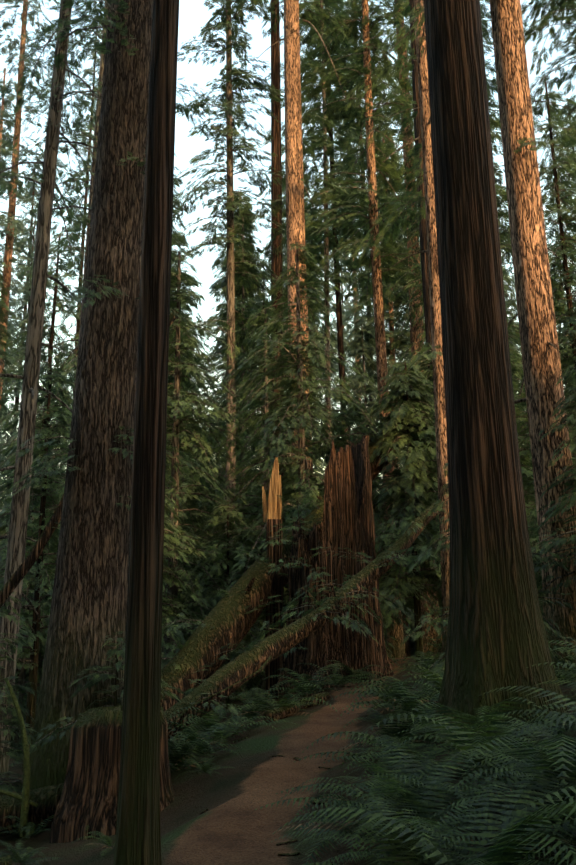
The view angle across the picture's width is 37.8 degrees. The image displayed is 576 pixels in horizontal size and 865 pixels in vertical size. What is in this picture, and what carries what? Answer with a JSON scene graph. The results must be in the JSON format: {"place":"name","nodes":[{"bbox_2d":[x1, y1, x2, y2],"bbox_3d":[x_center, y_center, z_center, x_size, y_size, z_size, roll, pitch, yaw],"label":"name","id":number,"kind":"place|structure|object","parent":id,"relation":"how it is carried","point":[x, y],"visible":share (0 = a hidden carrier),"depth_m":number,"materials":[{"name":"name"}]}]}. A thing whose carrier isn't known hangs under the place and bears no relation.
{"place":"outdoors","nodes":[
{"label":"outdoors","id":0,"kind":"place"},
{"bbox_2d":[262,457,281,521],"bbox_3d":[-0.358,1.267,18.692,0.443,1.450,0.156,-1,-14,0],"label":"splintered wood","id":1,"kind":"object","parent":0,"point":[272,509],"visible":0.94,"depth_m":18.61,"materials":[{"name":"brown wood"}]},
{"bbox_2d":[0,651,575,864],"bbox_3d":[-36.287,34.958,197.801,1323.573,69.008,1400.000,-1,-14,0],"label":"terrain ground","id":2,"kind":"structure","parent":0,"point":[231,826],"depth_m":8.01,"materials":[{"name":"brown soil"}]},
{"bbox_2d":[0,678,37,836],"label":"mossy branch","id":3,"kind":"object","parent":2,"relation":"on","point":[24,798],"visible":0.94,"depth_m":8.73,"materials":[{"name":"green plant"}]},
{"bbox_2d":[30,0,152,789],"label":"fir tree trunks","id":4,"kind":"object","parent":2,"relation":"on","point":[88,611],"visible":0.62,"depth_m":10.90,"materials":[{"name":"brown plant"}]},
{"bbox_2d":[49,705,174,842],"bbox_3d":[-1.744,3.695,8.632,1.138,1.702,1.142,-9,-17,29],"label":"old stump","id":5,"kind":"object","parent":2,"relation":"on","point":[89,795],"visible":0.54,"depth_m":8.33,"materials":[{"name":"brown wood"}]},
{"bbox_2d":[0,308,444,864],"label":"fallen logs","id":6,"kind":"object","parent":2,"relation":"on","point":[232,622],"visible":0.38,"depth_m":15.10,"materials":[{"name":"green wood"}]},
{"bbox_2d":[0,0,543,795],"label":"tree trunks","id":7,"kind":"object","parent":2,"relation":"on","point":[20,512],"depth_m":15.77,"materials":[{"name":"brown plant"}]},
{"bbox_2d":[0,495,575,864],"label":"fern plants","id":8,"kind":"object","parent":2,"relation":"on","point":[403,818],"visible":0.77,"depth_m":5.52,"materials":[{"name":"green plant"}]},
{"bbox_2d":[0,0,575,792],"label":"tree foliage","id":9,"kind":"object","parent":2,"relation":"on","point":[346,38],"visible":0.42,"depth_m":24.60,"materials":[{"name":"green plant"}]},
{"bbox_2d":[0,0,575,692],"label":"tree trunks","id":10,"kind":"object","parent":2,"relation":"on","point":[538,334],"visible":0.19,"depth_m":16.12,"materials":[{"name":"brown plant"}]},
{"bbox_2d":[0,0,575,716],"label":"tree foliage","id":11,"kind":"object","parent":2,"relation":"on","point":[350,310],"visible":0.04,"depth_m":54.84,"materials":[{"name":"green plant"}]},
{"bbox_2d":[0,0,575,784],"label":"tree branches","id":12,"kind":"object","parent":2,"relation":"on","point":[30,390],"visible":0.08,"depth_m":22.89,"materials":[{"name":"green plant"}]},
{"bbox_2d":[8,0,575,864],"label":"tree trunks","id":13,"kind":"object","parent":2,"relation":"on","point":[496,634],"visible":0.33,"depth_m":8.53,"materials":[{"name":"brown plant"}]},
{"bbox_2d":[83,682,574,864],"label":"dead fern fronds","id":14,"kind":"object","parent":2,"relation":"on","point":[292,714],"visible":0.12,"depth_m":7.33,"materials":[{"name":"brown plant"}]},
{"bbox_2d":[265,435,394,702],"bbox_3d":[0.883,3.021,17.778,2.858,6.163,2.665,-1,-14,0],"label":"broken tree stump","id":15,"kind":"object","parent":2,"relation":"on","point":[348,518],"visible":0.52,"depth_m":17.35,"materials":[{"name":"brown wood"}]},
{"bbox_2d":[0,0,575,497],"label":"sky","id":16,"kind":"structure","parent":0,"point":[193,15],"materials":[{"name":"white"}]}
]}

